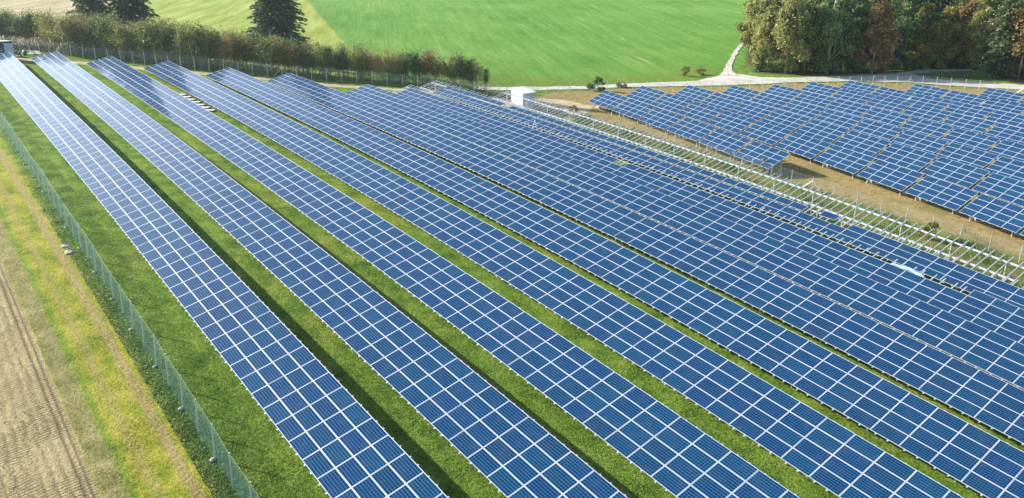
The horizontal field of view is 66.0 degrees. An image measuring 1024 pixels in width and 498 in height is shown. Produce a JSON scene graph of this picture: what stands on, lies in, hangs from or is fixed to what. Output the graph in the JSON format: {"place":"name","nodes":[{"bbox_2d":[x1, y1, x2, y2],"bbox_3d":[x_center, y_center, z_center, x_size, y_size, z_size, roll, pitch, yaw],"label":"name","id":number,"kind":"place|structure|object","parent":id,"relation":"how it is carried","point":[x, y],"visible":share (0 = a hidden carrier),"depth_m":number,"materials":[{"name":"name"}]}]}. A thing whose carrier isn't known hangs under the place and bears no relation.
{"place":"outdoors","nodes":[
{"label":"outdoors","id":0,"kind":"place"},
{"bbox_2d":[0,0,1023,497],"bbox_3d":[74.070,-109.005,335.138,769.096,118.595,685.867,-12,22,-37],"label":"ground","id":1,"kind":"structure","parent":0,"point":[538,42],"depth_m":62.38,"materials":[{"name":"green plant"}]},
{"bbox_2d":[0,273,92,497],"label":"maize stubble","id":2,"kind":"object","parent":1,"relation":"on","point":[29,423],"visible":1,"depth_m":42.11,"materials":[{"name":"beige plant"}]},
{"bbox_2d":[46,4,82,55],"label":"young tree","id":3,"kind":"object","parent":1,"relation":"on","point":[60,22],"visible":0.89,"depth_m":138.07,"materials":[{"name":"green plant"}]},
{"bbox_2d":[56,13,92,55],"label":"young tree","id":4,"kind":"object","parent":1,"relation":"on","point":[76,33],"visible":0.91,"depth_m":138.61,"materials":[{"name":"green plant"}]},
{"bbox_2d":[65,0,128,49],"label":"spruce tree","id":5,"kind":"object","parent":1,"relation":"on","point":[87,6],"visible":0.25,"depth_m":148.14,"materials":[{"name":"green plant"}]},
{"bbox_2d":[83,5,120,56],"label":"young tree","id":6,"kind":"object","parent":1,"relation":"on","point":[103,25],"visible":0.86,"depth_m":137.33,"materials":[{"name":"green plant"}]},
{"bbox_2d":[5,236,209,497],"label":"verge grass","id":7,"kind":"structure","parent":1,"relation":"on","point":[106,396],"depth_m":43.83,"materials":[{"name":"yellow plant"}]},
{"bbox_2d":[104,14,138,60],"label":"young tree","id":8,"kind":"object","parent":1,"relation":"on","point":[118,33],"visible":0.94,"depth_m":136.02,"materials":[{"name":"green plant"}]},
{"bbox_2d":[0,113,258,497],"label":"wire fence","id":9,"kind":"object","parent":1,"relation":"on","point":[212,459],"visible":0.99,"depth_m":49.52,"materials":[{"name":"metal"}]},
{"bbox_2d":[105,0,159,46],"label":"spruce tree","id":10,"kind":"object","parent":1,"relation":"on","point":[127,10],"visible":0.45,"depth_m":153.53,"materials":[{"name":"green plant"}]},
{"bbox_2d":[133,17,175,63],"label":"young tree","id":11,"kind":"object","parent":1,"relation":"on","point":[149,33],"visible":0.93,"depth_m":134.70,"materials":[{"name":"green plant"}]},
{"bbox_2d":[31,160,328,497],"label":"meadow grass","id":12,"kind":"structure","parent":1,"relation":"on","point":[196,356],"depth_m":46.70,"materials":[{"name":"green plant"}]},
{"bbox_2d":[171,20,210,68],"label":"young tree","id":13,"kind":"object","parent":1,"relation":"on","point":[190,35],"visible":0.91,"depth_m":132.88,"materials":[{"name":"green plant"}]},
{"bbox_2d":[188,30,217,68],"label":"young tree","id":14,"kind":"object","parent":1,"relation":"on","point":[202,51],"visible":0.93,"depth_m":133.20,"materials":[{"name":"green plant"}]},
{"bbox_2d":[0,52,449,497],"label":"solar panel row","id":15,"kind":"object","parent":1,"relation":"on","point":[339,439],"visible":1,"depth_m":48.36,"materials":[{"name":"glass"}]},
{"bbox_2d":[3,38,499,95],"bbox_3d":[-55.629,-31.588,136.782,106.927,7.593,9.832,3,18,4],"label":"wire fence","id":16,"kind":"object","parent":1,"relation":"on","point":[417,76],"visible":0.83,"depth_m":132.12,"materials":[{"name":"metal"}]},
{"bbox_2d":[247,32,285,75],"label":"young tree","id":17,"kind":"object","parent":1,"relation":"on","point":[264,50],"visible":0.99,"depth_m":131.36,"materials":[{"name":"green plant"}]},
{"bbox_2d":[244,0,311,52],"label":"spruce tree","id":18,"kind":"object","parent":1,"relation":"on","point":[280,19],"visible":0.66,"depth_m":149.49,"materials":[{"name":"green plant"}]},
{"bbox_2d":[31,51,626,497],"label":"solar panel row","id":19,"kind":"object","parent":1,"relation":"on","point":[501,443],"visible":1,"depth_m":49.01,"materials":[{"name":"glass"}]},
{"bbox_2d":[186,215,506,497],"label":"aisle grass","id":20,"kind":"structure","parent":1,"relation":"on","point":[410,417],"depth_m":45.02,"materials":[{"name":"green plant"}]},
{"bbox_2d":[86,56,799,497],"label":"solar panel row","id":21,"kind":"object","parent":1,"relation":"on","point":[668,448],"visible":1,"depth_m":49.69,"materials":[{"name":"glass"}]},
{"bbox_2d":[277,199,673,497],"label":"aisle grass","id":22,"kind":"structure","parent":1,"relation":"on","point":[577,421],"depth_m":45.45,"materials":[{"name":"green plant"}]},
{"bbox_2d":[510,86,535,107],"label":"utility shed","id":23,"kind":"structure","parent":1,"relation":"on","point":[524,91],"depth_m":129.54,"materials":[{"name":"metal"}]},
{"bbox_2d":[143,61,962,497],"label":"solar panel row","id":24,"kind":"object","parent":1,"relation":"on","point":[837,459],"visible":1,"depth_m":50.63,"materials":[{"name":"glass"}]},
{"bbox_2d":[353,198,838,497],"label":"aisle grass","id":25,"kind":"structure","parent":1,"relation":"on","point":[638,378],"depth_m":47.13,"materials":[{"name":"green plant"}]},
{"bbox_2d":[588,90,627,113],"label":"solar table","id":26,"kind":"object","parent":1,"relation":"on","point":[607,99],"visible":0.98,"depth_m":134.53,"materials":[{"name":"glass"}]},
{"bbox_2d":[205,67,1023,497],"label":"solar panel row","id":27,"kind":"object","parent":1,"relation":"on","point":[987,465],"visible":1,"depth_m":52.94,"materials":[{"name":"glass"}]},
{"bbox_2d":[613,98,654,123],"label":"solar table","id":28,"kind":"object","parent":1,"relation":"on","point":[633,108],"visible":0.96,"depth_m":128.96,"materials":[{"name":"glass"}]},
{"bbox_2d":[266,73,1023,444],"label":"solar panel row","id":29,"kind":"object","parent":1,"relation":"on","point":[978,395],"visible":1,"depth_m":59.60,"materials":[{"name":"glass"}]},
{"bbox_2d":[625,86,665,107],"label":"solar table","id":30,"kind":"object","parent":1,"relation":"on","point":[647,95],"visible":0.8,"depth_m":138.29,"materials":[{"name":"glass"}]},
{"bbox_2d":[638,107,684,134],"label":"solar table","id":31,"kind":"object","parent":1,"relation":"on","point":[663,119],"visible":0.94,"depth_m":123.36,"materials":[{"name":"glass"}]},
{"bbox_2d":[650,93,692,115],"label":"solar table","id":32,"kind":"object","parent":1,"relation":"on","point":[671,102],"visible":0.89,"depth_m":132.69,"materials":[{"name":"glass"}]},
{"bbox_2d":[345,84,1023,388],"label":"solar panel row","id":33,"kind":"object","parent":1,"relation":"on","point":[987,350],"visible":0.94,"depth_m":65.86,"materials":[{"name":"glass"}]},
{"bbox_2d":[667,117,716,145],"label":"solar table","id":34,"kind":"object","parent":1,"relation":"on","point":[695,130],"visible":0.93,"depth_m":117.87,"materials":[{"name":"glass"}]},
{"bbox_2d":[674,85,713,101],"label":"solar table","id":35,"kind":"object","parent":1,"relation":"on","point":[694,93],"visible":0.82,"depth_m":139.12,"materials":[{"name":"glass"}]},
{"bbox_2d":[678,101,722,125],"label":"solar table","id":36,"kind":"object","parent":1,"relation":"on","point":[702,112],"visible":0.88,"depth_m":127.14,"materials":[{"name":"glass"}]},
{"bbox_2d":[393,84,1023,344],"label":"solar panel row","id":37,"kind":"object","parent":1,"relation":"on","point":[998,316],"visible":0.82,"depth_m":71.72,"materials":[{"name":"glass"}]},
{"bbox_2d":[418,80,1023,308],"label":"solar panel row","id":38,"kind":"object","parent":1,"relation":"on","point":[951,272],"visible":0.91,"depth_m":80.01,"materials":[{"name":"glass"}]},
{"bbox_2d":[701,92,743,110],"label":"solar table","id":39,"kind":"object","parent":1,"relation":"on","point":[724,102],"visible":0.79,"depth_m":133.54,"materials":[{"name":"glass"}]},
{"bbox_2d":[700,128,750,158],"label":"solar table","id":40,"kind":"object","parent":1,"relation":"on","point":[726,141],"visible":0.91,"depth_m":112.31,"materials":[{"name":"glass"}]},
{"bbox_2d":[707,111,755,136],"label":"solar table","id":41,"kind":"object","parent":1,"relation":"on","point":[732,122],"visible":0.97,"depth_m":121.58,"materials":[{"name":"glass"}]},
{"bbox_2d":[721,85,759,102],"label":"solar table","id":42,"kind":"object","parent":1,"relation":"on","point":[744,94],"visible":0.74,"depth_m":139.34,"materials":[{"name":"glass"}]},
{"bbox_2d":[733,0,766,54],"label":"forest tree","id":43,"kind":"object","parent":1,"relation":"on","point":[745,28],"visible":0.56,"depth_m":195.22,"materials":[{"name":"green plant"}]},
{"bbox_2d":[729,100,775,120],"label":"solar table","id":44,"kind":"object","parent":1,"relation":"on","point":[753,110],"visible":0.82,"depth_m":127.95,"materials":[{"name":"glass"}]},
{"bbox_2d":[493,91,1023,288],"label":"mounting frame","id":45,"kind":"object","parent":1,"relation":"on","point":[856,221],"visible":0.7,"depth_m":87.88,"materials":[{"name":"metal"}]},
{"bbox_2d":[733,141,789,175],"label":"solar table","id":46,"kind":"object","parent":1,"relation":"on","point":[753,150],"visible":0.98,"depth_m":106.73,"materials":[{"name":"glass"}]},
{"bbox_2d":[747,0,782,70],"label":"forest tree","id":47,"kind":"object","parent":1,"relation":"on","point":[759,38],"visible":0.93,"depth_m":171.34,"materials":[{"name":"green plant"}]},
{"bbox_2d":[506,76,1023,96],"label":"wire fence","id":48,"kind":"object","parent":1,"relation":"on","point":[910,79],"visible":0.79,"depth_m":150.56,"materials":[{"name":"metal"}]},
{"bbox_2d":[740,121,792,148],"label":"solar table","id":49,"kind":"object","parent":1,"relation":"on","point":[767,133],"visible":0.95,"depth_m":116.05,"materials":[{"name":"glass"}]},
{"bbox_2d":[750,92,791,111],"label":"solar table","id":50,"kind":"object","parent":1,"relation":"on","point":[772,101],"visible":0.73,"depth_m":133.71,"materials":[{"name":"glass"}]},
{"bbox_2d":[527,108,1023,288],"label":"tall weeds","id":51,"kind":"object","parent":1,"relation":"on","point":[832,222],"visible":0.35,"depth_m":94.51,"materials":[{"name":"green plant"}]},
{"bbox_2d":[763,84,802,104],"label":"solar table","id":52,"kind":"object","parent":1,"relation":"on","point":[783,91],"visible":0.7,"depth_m":140.54,"materials":[{"name":"glass"}]},
{"bbox_2d":[546,110,1023,275],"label":"brown weeds","id":53,"kind":"object","parent":1,"relation":"on","point":[795,192],"visible":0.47,"depth_m":98.60,"materials":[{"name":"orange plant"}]},
{"bbox_2d":[761,109,810,133],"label":"solar table","id":54,"kind":"object","parent":1,"relation":"on","point":[786,120],"visible":0.81,"depth_m":122.38,"materials":[{"name":"glass"}]},
{"bbox_2d":[765,0,819,73],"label":"forest tree","id":55,"kind":"object","parent":1,"relation":"on","point":[793,17],"visible":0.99,"depth_m":167.63,"materials":[{"name":"green plant"}]},
{"bbox_2d":[780,100,825,122],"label":"solar table","id":56,"kind":"object","parent":1,"relation":"on","point":[803,109],"visible":0.75,"depth_m":128.15,"materials":[{"name":"glass"}]},
{"bbox_2d":[775,132,831,162],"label":"solar table","id":57,"kind":"object","parent":1,"relation":"on","point":[803,145],"visible":0.97,"depth_m":110.53,"materials":[{"name":"glass"}]},
{"bbox_2d":[788,3,832,71],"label":"forest tree","id":58,"kind":"object","parent":1,"relation":"on","point":[818,56],"visible":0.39,"depth_m":170.69,"materials":[{"name":"green plant"}]},
{"bbox_2d":[789,91,836,112],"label":"solar table","id":59,"kind":"object","parent":1,"relation":"on","point":[818,100],"visible":0.66,"depth_m":134.94,"materials":[{"name":"glass"}]},
{"bbox_2d":[800,82,840,102],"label":"solar table","id":60,"kind":"object","parent":1,"relation":"on","point":[820,89],"visible":0.73,"depth_m":143.01,"materials":[{"name":"glass"}]},
{"bbox_2d":[795,119,848,145],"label":"solar table","id":61,"kind":"object","parent":1,"relation":"on","point":[822,131],"visible":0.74,"depth_m":116.81,"materials":[{"name":"glass"}]},
{"bbox_2d":[623,116,1023,261],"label":"wire fence","id":62,"kind":"object","parent":1,"relation":"on","point":[813,180],"visible":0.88,"depth_m":96.26,"materials":[{"name":"metal"}]},
{"bbox_2d":[807,0,861,73],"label":"forest tree","id":63,"kind":"object","parent":1,"relation":"on","point":[836,22],"visible":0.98,"depth_m":168.29,"materials":[{"name":"green plant"}]},
{"bbox_2d":[814,109,863,134],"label":"solar table","id":64,"kind":"object","parent":1,"relation":"on","point":[839,119],"visible":0.8,"depth_m":122.56,"materials":[{"name":"glass"}]},
{"bbox_2d":[814,145,875,177],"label":"solar table","id":65,"kind":"object","parent":1,"relation":"on","point":[845,160],"visible":1,"depth_m":104.97,"materials":[{"name":"glass"}]},
{"bbox_2d":[824,99,871,122],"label":"solar table","id":66,"kind":"object","parent":1,"relation":"on","point":[848,107],"visible":0.74,"depth_m":129.34,"materials":[{"name":"glass"}]},
{"bbox_2d":[832,88,875,104],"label":"solar table","id":67,"kind":"object","parent":1,"relation":"on","point":[862,98],"visible":0.69,"depth_m":137.33,"materials":[{"name":"glass"}]},
{"bbox_2d":[837,0,876,71],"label":"forest tree","id":68,"kind":"object","parent":1,"relation":"on","point":[852,64],"visible":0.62,"depth_m":170.28,"materials":[{"name":"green plant"}]},
{"bbox_2d":[833,130,890,159],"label":"solar table","id":69,"kind":"object","parent":1,"relation":"on","point":[862,143],"visible":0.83,"depth_m":111.27,"materials":[{"name":"glass"}]},
{"bbox_2d":[848,119,903,145],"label":"solar table","id":70,"kind":"object","parent":1,"relation":"on","point":[878,130],"visible":0.72,"depth_m":117.00,"materials":[{"name":"glass"}]},
{"bbox_2d":[851,0,906,73],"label":"forest tree","id":71,"kind":"object","parent":1,"relation":"on","point":[883,15],"visible":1,"depth_m":167.99,"materials":[{"name":"orange plant"}]},
{"bbox_2d":[744,59,1023,72],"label":"forest undergrowth","id":72,"kind":"object","parent":1,"relation":"on","point":[775,66],"visible":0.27,"depth_m":175.67,"materials":[{"name":"green plant"}]},
{"bbox_2d":[860,107,910,126],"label":"solar table","id":73,"kind":"object","parent":1,"relation":"on","point":[894,119],"visible":0.8,"depth_m":123.73,"materials":[{"name":"glass"}]},
{"bbox_2d":[865,96,911,112],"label":"solar table","id":74,"kind":"object","parent":1,"relation":"on","point":[889,104],"visible":0.79,"depth_m":131.73,"materials":[{"name":"glass"}]},
{"bbox_2d":[857,159,923,194],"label":"solar table","id":75,"kind":"object","parent":1,"relation":"on","point":[897,177],"visible":0.99,"depth_m":99.48,"materials":[{"name":"glass"}]},
{"bbox_2d":[872,87,914,100],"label":"solar table","id":76,"kind":"object","parent":1,"relation":"on","point":[896,94],"visible":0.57,"depth_m":139.20,"materials":[{"name":"glass"}]},
{"bbox_2d":[874,143,937,172],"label":"solar table","id":77,"kind":"object","parent":1,"relation":"on","point":[906,157],"visible":0.87,"depth_m":105.74,"materials":[{"name":"glass"}]},
{"bbox_2d":[882,0,930,69],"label":"forest tree","id":78,"kind":"object","parent":1,"relation":"on","point":[910,27],"visible":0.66,"depth_m":170.97,"materials":[{"name":"green plant"}]},
{"bbox_2d":[889,130,948,159],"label":"solar table","id":79,"kind":"object","parent":1,"relation":"on","point":[922,142],"visible":0.83,"depth_m":111.46,"materials":[{"name":"glass"}]},
{"bbox_2d":[901,2,943,68],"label":"forest tree","id":80,"kind":"object","parent":1,"relation":"on","point":[925,56],"visible":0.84,"depth_m":173.45,"materials":[{"name":"green plant"}]},
{"bbox_2d":[899,117,953,138],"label":"solar table","id":81,"kind":"object","parent":1,"relation":"on","point":[927,127],"visible":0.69,"depth_m":118.18,"materials":[{"name":"glass"}]},
{"bbox_2d":[901,104,952,122],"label":"solar table","id":82,"kind":"object","parent":1,"relation":"on","point":[927,113],"visible":0.72,"depth_m":126.12,"materials":[{"name":"glass"}]},
{"bbox_2d":[907,84,949,99],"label":"solar table","id":83,"kind":"object","parent":1,"relation":"on","point":[937,92],"visible":0.63,"depth_m":142.17,"materials":[{"name":"glass"}]},
{"bbox_2d":[906,94,952,109],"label":"solar table","id":84,"kind":"object","parent":1,"relation":"on","point":[930,101],"visible":0.77,"depth_m":133.59,"materials":[{"name":"glass"}]},
{"bbox_2d":[905,175,978,213],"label":"solar table","id":85,"kind":"object","parent":1,"relation":"on","point":[953,197],"visible":0.98,"depth_m":93.97,"materials":[{"name":"glass"}]},
{"bbox_2d":[930,6,964,67],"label":"forest tree","id":86,"kind":"object","parent":1,"relation":"on","point":[949,53],"visible":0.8,"depth_m":173.80,"materials":[{"name":"green plant"}]},
{"bbox_2d":[920,157,989,190],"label":"solar table","id":87,"kind":"object","parent":1,"relation":"on","point":[956,172],"visible":0.86,"depth_m":100.22,"materials":[{"name":"glass"}]},
{"bbox_2d":[925,70,1000,79],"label":"verge plants","id":88,"kind":"object","parent":1,"relation":"on","point":[960,74],"visible":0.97,"depth_m":165.49,"materials":[{"name":"green plant"}]},
{"bbox_2d":[942,90,988,106],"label":"solar table","id":89,"kind":"object","parent":1,"relation":"on","point":[964,97],"visible":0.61,"depth_m":136.51,"materials":[{"name":"glass"}]},
{"bbox_2d":[944,0,989,66],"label":"forest tree","id":90,"kind":"object","parent":1,"relation":"on","point":[969,5],"visible":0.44,"depth_m":172.61,"materials":[{"name":"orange plant"}]},
{"bbox_2d":[935,142,998,168],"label":"solar table","id":91,"kind":"object","parent":1,"relation":"on","point":[977,158],"visible":0.76,"depth_m":105.92,"materials":[{"name":"glass"}]},
{"bbox_2d":[940,113,995,133],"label":"solar table","id":92,"kind":"object","parent":1,"relation":"on","point":[968,123],"visible":0.8,"depth_m":120.54,"materials":[{"name":"glass"}]},
{"bbox_2d":[944,101,994,118],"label":"solar table","id":93,"kind":"object","parent":1,"relation":"on","point":[975,111],"visible":0.69,"depth_m":128.00,"materials":[{"name":"glass"}]},
{"bbox_2d":[942,128,1000,150],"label":"solar table","id":94,"kind":"object","parent":1,"relation":"on","point":[975,140],"visible":0.81,"depth_m":112.59,"materials":[{"name":"glass"}]},
{"bbox_2d":[958,0,1002,69],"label":"forest tree","id":95,"kind":"object","parent":1,"relation":"on","point":[981,24],"visible":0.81,"depth_m":169.25,"materials":[{"name":"green plant"}]},
{"bbox_2d":[959,194,1023,236],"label":"solar table","id":96,"kind":"object","parent":1,"relation":"on","point":[997,212],"visible":0.98,"depth_m":88.73,"materials":[{"name":"glass"}]},
{"bbox_2d":[972,173,1023,207],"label":"solar table","id":97,"kind":"object","parent":1,"relation":"on","point":[1002,187],"visible":0.94,"depth_m":95.36,"materials":[{"name":"glass"}]},
{"bbox_2d":[976,0,1022,76],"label":"conifer","id":98,"kind":"object","parent":1,"relation":"on","point":[997,62],"visible":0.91,"depth_m":163.30,"materials":[{"name":"green plant"}]},
{"bbox_2d":[979,88,1023,103],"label":"solar table","id":99,"kind":"object","parent":1,"relation":"on","point":[1003,94],"visible":0.57,"depth_m":138.99,"materials":[{"name":"glass"}]},
{"bbox_2d":[980,98,1023,114],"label":"solar table","id":100,"kind":"object","parent":1,"relation":"on","point":[1005,105],"visible":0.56,"depth_m":130.91,"materials":[{"name":"glass"}]},
{"bbox_2d":[984,156,1023,181],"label":"solar table","id":101,"kind":"object","parent":1,"relation":"on","point":[1008,167],"visible":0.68,"depth_m":101.50,"materials":[{"name":"glass"}]},
{"bbox_2d":[984,123,1023,144],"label":"solar table","id":102,"kind":"object","parent":1,"relation":"on","point":[1001,131],"visible":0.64,"depth_m":115.67,"materials":[{"name":"glass"}]},
{"bbox_2d":[984,110,1023,128],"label":"solar table","id":103,"kind":"object","parent":1,"relation":"on","point":[1007,118],"visible":0.69,"depth_m":122.94,"materials":[{"name":"glass"}]},
{"bbox_2d":[988,140,1023,161],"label":"solar table","id":104,"kind":"object","parent":1,"relation":"on","point":[1010,149],"visible":0.81,"depth_m":108.18,"materials":[{"name":"glass"}]},
{"bbox_2d":[999,7,1023,77],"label":"forest tree","id":105,"kind":"object","parent":1,"relation":"on","point":[1017,51],"visible":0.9,"depth_m":161.96,"materials":[{"name":"orange plant"}]},
{"bbox_2d":[473,73,1023,89],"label":"gravel road","id":106,"kind":"structure","parent":0,"point":[733,79],"depth_m":160.74,"materials":[{"name":"beige gravel"}]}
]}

